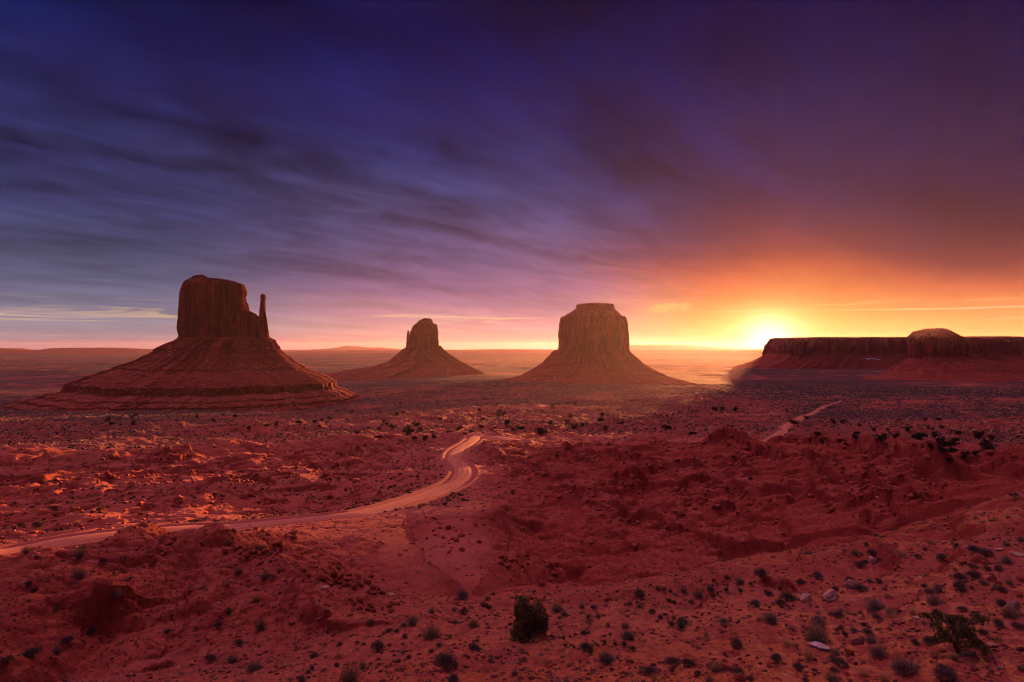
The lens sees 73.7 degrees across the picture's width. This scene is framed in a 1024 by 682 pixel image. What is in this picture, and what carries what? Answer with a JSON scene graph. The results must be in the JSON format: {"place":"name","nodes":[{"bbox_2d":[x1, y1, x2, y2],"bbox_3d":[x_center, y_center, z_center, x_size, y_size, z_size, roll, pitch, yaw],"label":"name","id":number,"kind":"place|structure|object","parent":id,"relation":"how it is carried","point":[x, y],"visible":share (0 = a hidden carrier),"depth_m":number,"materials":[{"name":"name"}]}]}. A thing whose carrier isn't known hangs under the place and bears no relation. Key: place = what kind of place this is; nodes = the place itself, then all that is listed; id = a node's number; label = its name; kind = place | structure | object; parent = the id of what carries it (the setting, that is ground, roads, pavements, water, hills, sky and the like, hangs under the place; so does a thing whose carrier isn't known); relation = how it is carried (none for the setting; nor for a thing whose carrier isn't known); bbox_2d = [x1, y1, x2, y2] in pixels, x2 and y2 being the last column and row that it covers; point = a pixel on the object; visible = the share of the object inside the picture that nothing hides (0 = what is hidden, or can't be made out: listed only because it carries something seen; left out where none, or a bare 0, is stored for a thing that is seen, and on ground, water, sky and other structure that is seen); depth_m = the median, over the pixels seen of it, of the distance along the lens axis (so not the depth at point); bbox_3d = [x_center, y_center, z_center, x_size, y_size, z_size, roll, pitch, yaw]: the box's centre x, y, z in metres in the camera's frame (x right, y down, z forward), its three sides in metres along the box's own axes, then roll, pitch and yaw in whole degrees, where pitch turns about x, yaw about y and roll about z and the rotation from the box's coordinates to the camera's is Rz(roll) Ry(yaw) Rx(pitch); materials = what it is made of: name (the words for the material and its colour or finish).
{"place":"outdoors","nodes":[
{"label":"outdoors","id":0,"kind":"place"},
{"bbox_2d":[0,348,152,353],"bbox_3d":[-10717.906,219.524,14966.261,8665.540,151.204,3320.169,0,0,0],"label":"hills","id":1,"kind":"structure","parent":0,"point":[78,351],"depth_m":14486.98,"materials":[{"name":"stone"}]},
{"bbox_2d":[0,435,480,555],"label":"dirt road","id":2,"kind":"structure","parent":0,"point":[462,474],"depth_m":154.25,"materials":[{"name":"soil"}]},
{"bbox_2d":[282,346,401,350],"bbox_3d":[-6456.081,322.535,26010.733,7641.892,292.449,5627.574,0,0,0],"label":"hills","id":3,"kind":"structure","parent":0,"point":[356,348],"depth_m":25098.41,"materials":[{"name":"stone"}]},
{"bbox_2d":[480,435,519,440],"bbox_3d":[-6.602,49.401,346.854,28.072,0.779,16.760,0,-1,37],"label":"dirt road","id":4,"kind":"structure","parent":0,"point":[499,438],"depth_m":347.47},
{"bbox_2d":[0,349,1023,681],"bbox_3d":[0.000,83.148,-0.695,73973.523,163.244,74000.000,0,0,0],"label":"ground","id":5,"kind":"structure","parent":0,"point":[22,377],"depth_m":109.11,"materials":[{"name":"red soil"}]},
{"bbox_2d":[0,654,15,662],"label":"sagebrush","id":6,"kind":"object","parent":5,"relation":"on","point":[9,658],"visible":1,"depth_m":34.41,"materials":[{"name":"grey plant"}]},
{"bbox_2d":[19,545,34,553],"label":"rabbitbrush","id":7,"kind":"object","parent":5,"relation":"on","point":[24,551],"visible":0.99,"depth_m":62.18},
{"bbox_2d":[21,646,40,657],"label":"sagebrush","id":8,"kind":"object","parent":5,"relation":"on","point":[35,650],"visible":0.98,"depth_m":36.42,"materials":[{"name":"grey plant"}]},
{"bbox_2d":[58,634,74,643],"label":"sagebrush","id":9,"kind":"object","parent":5,"relation":"on","point":[68,639],"visible":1,"depth_m":38.58,"materials":[{"name":"grey plant"}]},
{"bbox_2d":[70,566,87,577],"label":"rabbitbrush","id":10,"kind":"object","parent":5,"relation":"on","point":[78,574],"visible":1,"depth_m":45.84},
{"bbox_2d":[71,548,86,557],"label":"rabbitbrush","id":11,"kind":"object","parent":5,"relation":"on","point":[78,553],"visible":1,"depth_m":55.16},
{"bbox_2d":[108,587,122,598],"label":"rabbitbrush","id":12,"kind":"object","parent":5,"relation":"on","point":[119,593],"visible":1,"depth_m":42.30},
{"bbox_2d":[2,275,361,411],"bbox_3d":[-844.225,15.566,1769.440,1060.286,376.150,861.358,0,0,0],"label":"butte","id":13,"kind":"object","parent":5,"relation":"on","point":[222,351],"visible":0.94,"depth_m":1631.79,"materials":[{"name":"stone"}]},
{"bbox_2d":[204,653,216,660],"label":"sagebrush","id":14,"kind":"object","parent":5,"relation":"on","point":[212,656],"visible":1,"depth_m":30.62,"materials":[{"name":"grey plant"}]},
{"bbox_2d":[223,653,237,662],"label":"rabbitbrush","id":15,"kind":"object","parent":5,"relation":"on","point":[230,659],"visible":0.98,"depth_m":29.47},
{"bbox_2d":[243,658,262,671],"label":"rabbitbrush","id":16,"kind":"object","parent":5,"relation":"on","point":[254,667],"visible":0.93,"depth_m":24.74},
{"bbox_2d":[253,619,266,629],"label":"rabbitbrush","id":17,"kind":"object","parent":5,"relation":"on","point":[261,625],"visible":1,"depth_m":34.22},
{"bbox_2d":[337,662,361,681],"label":"rabbitbrush","id":18,"kind":"object","parent":5,"relation":"on","point":[346,677],"visible":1,"depth_m":20.89,"materials":[{"name":"plant"}]},
{"bbox_2d":[369,639,385,650],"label":"sagebrush","id":19,"kind":"object","parent":5,"relation":"on","point":[377,645],"visible":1,"depth_m":25.43,"materials":[{"name":"grey plant"}]},
{"bbox_2d":[325,318,484,380],"bbox_3d":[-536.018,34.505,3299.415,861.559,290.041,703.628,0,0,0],"label":"butte","id":20,"kind":"object","parent":5,"relation":"on","point":[422,353],"visible":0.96,"depth_m":3194.93,"materials":[{"name":"stone"}]},
{"bbox_2d":[405,615,418,625],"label":"rabbitbrush","id":21,"kind":"object","parent":5,"relation":"on","point":[412,622],"visible":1,"depth_m":29.44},
{"bbox_2d":[419,621,441,639],"bbox_3d":[-3.232,11.296,26.716,1.117,0.699,1.110,0,4,17],"label":"rabbitbrush","id":22,"kind":"object","parent":5,"relation":"on","point":[431,634],"visible":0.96,"depth_m":26.61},
{"bbox_2d":[431,650,458,669],"bbox_3d":[-2.153,10.279,21.995,0.900,0.651,0.954,0,-1,-37],"label":"sagebrush","id":23,"kind":"object","parent":5,"relation":"on","point":[445,659],"visible":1,"depth_m":21.90,"materials":[{"name":"grey plant"}]},
{"bbox_2d":[447,673,458,681],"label":"sagebrush","id":24,"kind":"object","parent":5,"relation":"on","point":[452,677],"visible":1,"depth_m":19.78,"materials":[{"name":"grey plant"}]},
{"bbox_2d":[456,585,469,599],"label":"rabbitbrush","id":25,"kind":"object","parent":5,"relation":"on","point":[462,594],"visible":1,"depth_m":36.71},
{"bbox_2d":[467,619,479,626],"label":"rabbitbrush","id":26,"kind":"object","parent":5,"relation":"on","point":[472,623],"visible":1,"depth_m":28.91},
{"bbox_2d":[0,435,1018,630],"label":"scrub","id":27,"kind":"object","parent":5,"relation":"on","point":[807,552],"visible":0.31,"depth_m":83.84,"materials":[{"name":"green plant"}]},
{"bbox_2d":[0,406,1021,647],"bbox_3d":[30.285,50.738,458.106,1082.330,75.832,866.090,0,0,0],"label":"rubble","id":28,"kind":"object","parent":5,"relation":"on","point":[604,505],"visible":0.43,"depth_m":174.15,"materials":[{"name":"red stone"}]},
{"bbox_2d":[0,380,1023,542],"bbox_3d":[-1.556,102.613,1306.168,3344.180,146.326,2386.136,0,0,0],"label":"scrub","id":29,"kind":"object","parent":5,"relation":"on","point":[540,422],"visible":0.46,"depth_m":671.65,"materials":[{"name":"green plant"}]},
{"bbox_2d":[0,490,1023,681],"bbox_3d":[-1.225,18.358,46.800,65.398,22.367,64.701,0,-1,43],"label":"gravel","id":30,"kind":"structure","parent":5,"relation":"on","point":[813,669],"depth_m":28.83,"materials":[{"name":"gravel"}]},
{"bbox_2d":[0,432,1023,595],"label":"rubble","id":31,"kind":"object","parent":5,"relation":"on","point":[416,539],"visible":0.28,"depth_m":167.26,"materials":[{"name":"red stone"}]},
{"bbox_2d":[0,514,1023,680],"bbox_3d":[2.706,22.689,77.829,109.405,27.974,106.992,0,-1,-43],"label":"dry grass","id":32,"kind":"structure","parent":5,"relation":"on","point":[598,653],"depth_m":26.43,"materials":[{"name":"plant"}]},
{"bbox_2d":[4,496,1023,681],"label":"scrub","id":33,"kind":"object","parent":5,"relation":"on","point":[594,672],"visible":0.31,"depth_m":28.18,"materials":[{"name":"plant"}]},
{"bbox_2d":[510,593,549,641],"bbox_3d":[0.683,10.998,27.130,1.661,1.959,1.169,0,0,0],"label":"juniper tree","id":34,"kind":"object","parent":5,"relation":"on","point":[528,622],"visible":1,"depth_m":26.94,"materials":[{"name":"green plant"}]},
{"bbox_2d":[550,602,563,613],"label":"rabbitbrush","id":35,"kind":"object","parent":5,"relation":"on","point":[556,610],"visible":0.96,"depth_m":31.31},
{"bbox_2d":[578,642,592,651],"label":"sagebrush","id":36,"kind":"object","parent":5,"relation":"on","point":[584,645],"visible":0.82,"depth_m":23.64,"materials":[{"name":"grey plant"}]},
{"bbox_2d":[499,303,699,384],"bbox_3d":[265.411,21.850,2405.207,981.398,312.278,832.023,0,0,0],"label":"butte","id":37,"kind":"object","parent":5,"relation":"on","point":[593,345],"visible":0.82,"depth_m":2315.01,"materials":[{"name":"stone"}]},
{"bbox_2d":[597,653,615,665],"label":"sagebrush","id":38,"kind":"object","parent":5,"relation":"on","point":[606,659],"visible":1,"depth_m":21.87,"materials":[{"name":"grey plant"}]},
{"bbox_2d":[619,628,636,639],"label":"rabbitbrush","id":39,"kind":"object","parent":5,"relation":"on","point":[625,634],"visible":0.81,"depth_m":25.97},
{"bbox_2d":[633,589,645,596],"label":"sagebrush","id":40,"kind":"object","parent":5,"relation":"on","point":[640,592],"visible":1,"depth_m":34.91,"materials":[{"name":"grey plant"}]},
{"bbox_2d":[637,665,659,676],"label":"sagebrush","id":41,"kind":"object","parent":5,"relation":"on","point":[650,670],"visible":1,"depth_m":20.15,"materials":[{"name":"grey plant"}]},
{"bbox_2d":[663,656,681,667],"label":"sagebrush","id":42,"kind":"object","parent":5,"relation":"on","point":[672,660],"visible":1,"depth_m":21.70,"materials":[{"name":"grey plant"}]},
{"bbox_2d":[675,616,689,625],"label":"sagebrush","id":43,"kind":"object","parent":5,"relation":"on","point":[683,619],"visible":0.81,"depth_m":28.01,"materials":[{"name":"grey plant"}]},
{"bbox_2d":[681,657,693,665],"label":"sagebrush","id":44,"kind":"object","parent":5,"relation":"on","point":[687,662],"visible":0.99,"depth_m":22.03,"materials":[{"name":"grey plant"}]},
{"bbox_2d":[692,586,704,598],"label":"rabbitbrush","id":45,"kind":"object","parent":5,"relation":"on","point":[699,595],"visible":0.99,"depth_m":36.08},
{"bbox_2d":[707,662,723,672],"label":"rabbitbrush","id":46,"kind":"object","parent":5,"relation":"on","point":[716,668],"visible":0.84,"depth_m":20.69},
{"bbox_2d":[730,638,743,648],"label":"sagebrush","id":47,"kind":"object","parent":5,"relation":"on","point":[735,642],"visible":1,"depth_m":23.58,"materials":[{"name":"grey plant"}]},
{"bbox_2d":[729,665,746,674],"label":"sagebrush","id":48,"kind":"object","parent":5,"relation":"on","point":[737,670],"visible":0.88,"depth_m":19.67,"materials":[{"name":"grey plant"}]},
{"bbox_2d":[734,575,745,584],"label":"rabbitbrush","id":49,"kind":"object","parent":5,"relation":"on","point":[740,581],"visible":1,"depth_m":35.53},
{"bbox_2d":[735,673,745,681],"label":"boulder","id":50,"kind":"object","parent":5,"relation":"on","point":[739,677],"visible":1,"depth_m":19.13,"materials":[{"name":"red stone"}]},
{"bbox_2d":[754,567,768,576],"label":"sagebrush","id":51,"kind":"object","parent":5,"relation":"on","point":[760,572],"visible":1,"depth_m":36.48,"materials":[{"name":"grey plant"}]},
{"bbox_2d":[759,609,779,623],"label":"rabbitbrush","id":52,"kind":"object","parent":5,"relation":"on","point":[772,619],"visible":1,"depth_m":26.52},
{"bbox_2d":[768,653,783,661],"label":"sagebrush","id":53,"kind":"object","parent":5,"relation":"on","point":[775,657],"visible":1,"depth_m":21.00,"materials":[{"name":"grey plant"}]},
{"bbox_2d":[774,598,786,606],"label":"sagebrush","id":54,"kind":"object","parent":5,"relation":"on","point":[780,602],"visible":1,"depth_m":30.74,"materials":[{"name":"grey plant"}]},
{"bbox_2d":[777,590,793,600],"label":"sagebrush","id":55,"kind":"object","parent":5,"relation":"on","point":[787,595],"visible":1,"depth_m":31.74,"materials":[{"name":"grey plant"}]},
{"bbox_2d":[792,662,804,669],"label":"sagebrush","id":56,"kind":"object","parent":5,"relation":"on","point":[797,666],"visible":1,"depth_m":20.23,"materials":[{"name":"grey plant"}]},
{"bbox_2d":[800,593,811,601],"bbox_3d":[13.495,11.835,31.338,0.481,0.390,0.676,0,-1,33],"label":"boulder","id":57,"kind":"object","parent":5,"relation":"on","point":[806,597],"visible":1,"depth_m":31.23,"materials":[{"name":"stone"}]},
{"bbox_2d":[796,647,816,659],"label":"grass tuft","id":58,"kind":"object","parent":5,"relation":"on","point":[808,655],"visible":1,"depth_m":21.74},
{"bbox_2d":[801,619,830,642],"bbox_3d":[10.813,10.300,24.322,1.177,0.846,1.367,1,-4,13],"label":"rabbitbrush","id":59,"kind":"object","parent":5,"relation":"on","point":[814,634],"visible":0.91,"depth_m":24.23,"materials":[{"name":"plant"}]},
{"bbox_2d":[811,571,824,578],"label":"sagebrush","id":60,"kind":"object","parent":5,"relation":"on","point":[817,574],"visible":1,"depth_m":37.54,"materials":[{"name":"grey plant"}]},
{"bbox_2d":[807,641,829,649],"bbox_3d":[10.451,10.364,23.210,0.590,0.129,0.764,7,-5,-11],"label":"boulder","id":61,"kind":"object","parent":5,"relation":"on","point":[819,645],"visible":1,"depth_m":23.10,"materials":[{"name":"stone"}]},
{"bbox_2d":[809,612,829,626],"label":"rabbitbrush","id":62,"kind":"object","parent":5,"relation":"on","point":[818,618],"visible":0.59,"depth_m":26.40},
{"bbox_2d":[823,589,836,601],"bbox_3d":[14.512,11.674,31.171,0.634,0.557,0.808,-8,-1,27],"label":"boulder","id":63,"kind":"object","parent":5,"relation":"on","point":[829,595],"visible":1,"depth_m":31.02,"materials":[{"name":"stone"}]},
{"bbox_2d":[823,671,839,681],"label":"rabbitbrush","id":64,"kind":"object","parent":5,"relation":"on","point":[831,677],"visible":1,"depth_m":18.84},
{"bbox_2d":[827,610,844,618],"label":"sagebrush","id":65,"kind":"object","parent":5,"relation":"on","point":[837,614],"visible":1,"depth_m":28.04,"materials":[{"name":"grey plant"}]},
{"bbox_2d":[826,653,848,667],"bbox_3d":[10.015,9.805,20.954,0.566,0.364,0.756,0,-1,-23],"label":"sagebrush","id":66,"kind":"object","parent":5,"relation":"on","point":[836,660],"visible":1,"depth_m":20.92,"materials":[{"name":"grey plant"}]},
{"bbox_2d":[844,648,854,655],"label":"boulder","id":67,"kind":"object","parent":5,"relation":"on","point":[849,651],"visible":1,"depth_m":22.19,"materials":[{"name":"red stone"}]},
{"bbox_2d":[845,579,858,588],"bbox_3d":[16.751,12.029,33.591,0.405,0.512,0.700,1,0,-32],"label":"boulder","id":68,"kind":"object","parent":5,"relation":"on","point":[849,583],"visible":0.83,"depth_m":33.55,"materials":[{"name":"pink stone"}]},
{"bbox_2d":[851,638,863,644],"bbox_3d":[11.899,10.411,23.490,0.388,0.293,0.327,0,0,-8],"label":"boulder","id":69,"kind":"object","parent":5,"relation":"on","point":[856,641],"visible":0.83,"depth_m":23.46,"materials":[{"name":"stone"}]},
{"bbox_2d":[852,583,868,591],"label":"sagebrush","id":70,"kind":"object","parent":5,"relation":"on","point":[860,588],"visible":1,"depth_m":32.83,"materials":[{"name":"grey plant"}]},
{"bbox_2d":[850,665,872,676],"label":"grass tuft","id":71,"kind":"object","parent":5,"relation":"on","point":[863,673],"visible":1,"depth_m":19.73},
{"bbox_2d":[861,627,874,635],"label":"sagebrush","id":72,"kind":"object","parent":5,"relation":"on","point":[868,631],"visible":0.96,"depth_m":24.42,"materials":[{"name":"grey plant"}]},
{"bbox_2d":[863,633,877,643],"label":"rabbitbrush","id":73,"kind":"object","parent":5,"relation":"on","point":[870,639],"visible":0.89,"depth_m":23.47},
{"bbox_2d":[862,594,887,610],"bbox_3d":[15.424,11.148,29.067,1.174,0.783,1.292,0,-1,37],"label":"rabbitbrush","id":74,"kind":"object","parent":5,"relation":"on","point":[874,605],"visible":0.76,"depth_m":28.98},
{"bbox_2d":[867,641,889,657],"bbox_3d":[11.722,9.866,21.888,0.801,0.548,0.753,-4,0,6],"label":"rabbitbrush","id":75,"kind":"object","parent":5,"relation":"on","point":[879,651],"visible":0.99,"depth_m":21.85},
{"bbox_2d":[734,337,1023,368],"bbox_3d":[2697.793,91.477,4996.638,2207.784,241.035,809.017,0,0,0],"label":"mesa","id":76,"kind":"structure","parent":5,"relation":"on","point":[819,353],"depth_m":4757.00,"materials":[{"name":"stone"}]},
{"bbox_2d":[876,667,894,681],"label":"grass tuft","id":77,"kind":"object","parent":5,"relation":"on","point":[882,677],"visible":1,"depth_m":18.92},
{"bbox_2d":[890,547,908,556],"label":"grass tuft","id":78,"kind":"object","parent":5,"relation":"on","point":[901,554],"visible":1,"depth_m":38.01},
{"bbox_2d":[885,652,923,675],"bbox_3d":[11.369,9.270,19.728,1.096,0.674,1.182,-5,0,22],"label":"rabbitbrush","id":79,"kind":"object","parent":5,"relation":"on","point":[905,667],"visible":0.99,"depth_m":19.66,"materials":[{"name":"plant"}]},
{"bbox_2d":[913,432,927,439],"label":"juniper tree","id":80,"kind":"object","parent":5,"relation":"on","point":[918,435],"visible":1,"depth_m":350.27,"materials":[{"name":"green plant"}]},
{"bbox_2d":[923,590,946,605],"bbox_3d":[16.893,10.294,27.339,0.870,0.678,1.066,-3,5,-1],"label":"rabbitbrush","id":81,"kind":"object","parent":5,"relation":"on","point":[934,601],"visible":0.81,"depth_m":27.29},
{"bbox_2d":[929,580,945,592],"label":"rabbitbrush","id":82,"kind":"object","parent":5,"relation":"on","point":[936,588],"visible":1,"depth_m":29.43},
{"bbox_2d":[935,553,947,560],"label":"sagebrush","id":83,"kind":"object","parent":5,"relation":"on","point":[942,557],"visible":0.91,"depth_m":36.56,"materials":[{"name":"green plant"}]},
{"bbox_2d":[934,438,949,447],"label":"juniper tree","id":84,"kind":"object","parent":5,"relation":"on","point":[943,444],"visible":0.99,"depth_m":113.27,"materials":[{"name":"green plant"}]},
{"bbox_2d":[861,328,1023,381],"bbox_3d":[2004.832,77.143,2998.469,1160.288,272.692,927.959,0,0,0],"label":"butte","id":85,"kind":"object","parent":5,"relation":"on","point":[938,354],"visible":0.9,"depth_m":2904.08,"materials":[{"name":"stone"}]},
{"bbox_2d":[926,663,960,681],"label":"sagebrush","id":86,"kind":"object","parent":5,"relation":"on","point":[945,672],"visible":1,"depth_m":18.67,"materials":[{"name":"grey plant"}]},
{"bbox_2d":[948,651,960,660],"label":"rabbitbrush","id":87,"kind":"object","parent":5,"relation":"on","point":[954,658],"visible":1,"depth_m":20.41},
{"bbox_2d":[918,609,991,654],"bbox_3d":[13.887,9.101,21.377,1.798,1.468,2.145,0,0,0],"label":"juniper tree","id":88,"kind":"object","parent":5,"relation":"on","point":[960,627],"visible":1,"depth_m":21.14,"materials":[{"name":"green plant"}]},
{"bbox_2d":[952,580,967,590],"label":"sagebrush","id":89,"kind":"object","parent":5,"relation":"on","point":[959,585],"visible":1,"depth_m":29.14,"materials":[{"name":"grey plant"}]},
{"bbox_2d":[951,571,969,582],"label":"sagebrush","id":90,"kind":"object","parent":5,"relation":"on","point":[959,575],"visible":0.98,"depth_m":30.31,"materials":[{"name":"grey plant"}]},
{"bbox_2d":[958,649,975,656],"bbox_3d":[13.969,9.642,20.985,0.454,0.283,0.276,0,0,0],"label":"boulder","id":91,"kind":"object","parent":5,"relation":"on","point":[964,652],"visible":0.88,"depth_m":20.92,"materials":[{"name":"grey stone"}]},
{"bbox_2d":[964,570,981,577],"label":"sagebrush","id":92,"kind":"object","parent":5,"relation":"on","point":[973,574],"visible":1,"depth_m":30.65,"materials":[{"name":"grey plant"}]},
{"bbox_2d":[965,544,981,552],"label":"sagebrush","id":93,"kind":"object","parent":5,"relation":"on","point":[973,548],"visible":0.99,"depth_m":34.45,"materials":[{"name":"green plant"}]},
{"bbox_2d":[970,430,985,438],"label":"juniper tree","id":94,"kind":"object","parent":5,"relation":"on","point":[977,434],"visible":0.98,"depth_m":374.10,"materials":[{"name":"green plant"}]},
{"bbox_2d":[971,553,986,562],"bbox_3d":[22.934,10.699,33.482,0.500,0.548,0.750,11,-5,-28],"label":"boulder","id":95,"kind":"object","parent":5,"relation":"on","point":[976,557],"visible":0.93,"depth_m":33.38,"materials":[{"name":"red stone"}]},
{"bbox_2d":[977,548,994,555],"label":"sagebrush","id":96,"kind":"object","parent":5,"relation":"on","point":[985,551],"visible":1,"depth_m":33.99,"materials":[{"name":"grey plant"}]},
{"bbox_2d":[962,336,1023,363],"bbox_3d":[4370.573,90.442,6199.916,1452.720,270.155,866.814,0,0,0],"label":"mesa","id":97,"kind":"structure","parent":5,"relation":"on","point":[1011,347],"depth_m":5995.92,"materials":[{"name":"stone"}]},
{"bbox_2d":[993,618,1004,626],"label":"sagebrush","id":98,"kind":"object","parent":5,"relation":"on","point":[996,621],"visible":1,"depth_m":23.74,"materials":[{"name":"green plant"}]},
{"bbox_2d":[994,598,1006,606],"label":"sagebrush","id":99,"kind":"object","parent":5,"relation":"on","point":[1001,602],"visible":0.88,"depth_m":26.73,"materials":[{"name":"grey plant"}]},
{"bbox_2d":[999,555,1015,563],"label":"rabbitbrush","id":100,"kind":"object","parent":5,"relation":"on","point":[1005,560],"visible":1,"depth_m":32.56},
{"bbox_2d":[996,603,1023,619],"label":"rabbitbrush","id":101,"kind":"object","parent":5,"relation":"on","point":[1009,613],"visible":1,"depth_m":24.59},
{"bbox_2d":[1005,601,1019,613],"bbox_3d":[18.562,9.953,25.330,0.688,0.595,0.398,-7,7,-31],"label":"boulder","id":102,"kind":"object","parent":5,"relation":"on","point":[1014,604],"visible":0.48,"depth_m":25.22,"materials":[{"name":"pink stone"}]},
{"bbox_2d":[1009,621,1023,628],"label":"sagebrush","id":103,"kind":"object","parent":5,"relation":"on","point":[1012,624],"visible":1,"depth_m":23.38,"materials":[{"name":"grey plant"}]},
{"bbox_2d":[0,0,1023,349],"label":"sky","id":104,"kind":"structure","parent":0,"point":[744,174],"materials":[{"name":"purple"}]},
{"bbox_2d":[285,349,762,352],"bbox_3d":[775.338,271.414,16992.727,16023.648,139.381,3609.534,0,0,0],"label":"hills","id":105,"kind":"structure","parent":0,"point":[546,351],"depth_m":16458.25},
{"bbox_2d":[629,344,762,349],"bbox_3d":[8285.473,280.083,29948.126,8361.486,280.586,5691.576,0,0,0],"label":"hills","id":106,"kind":"structure","parent":0,"point":[662,347],"depth_m":29052.73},
{"bbox_2d":[761,401,841,441],"bbox_3d":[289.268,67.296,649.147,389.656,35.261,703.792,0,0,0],"label":"dirt road","id":107,"kind":"structure","parent":0,"point":[784,428],"depth_m":487.80,"materials":[{"name":"soil"}]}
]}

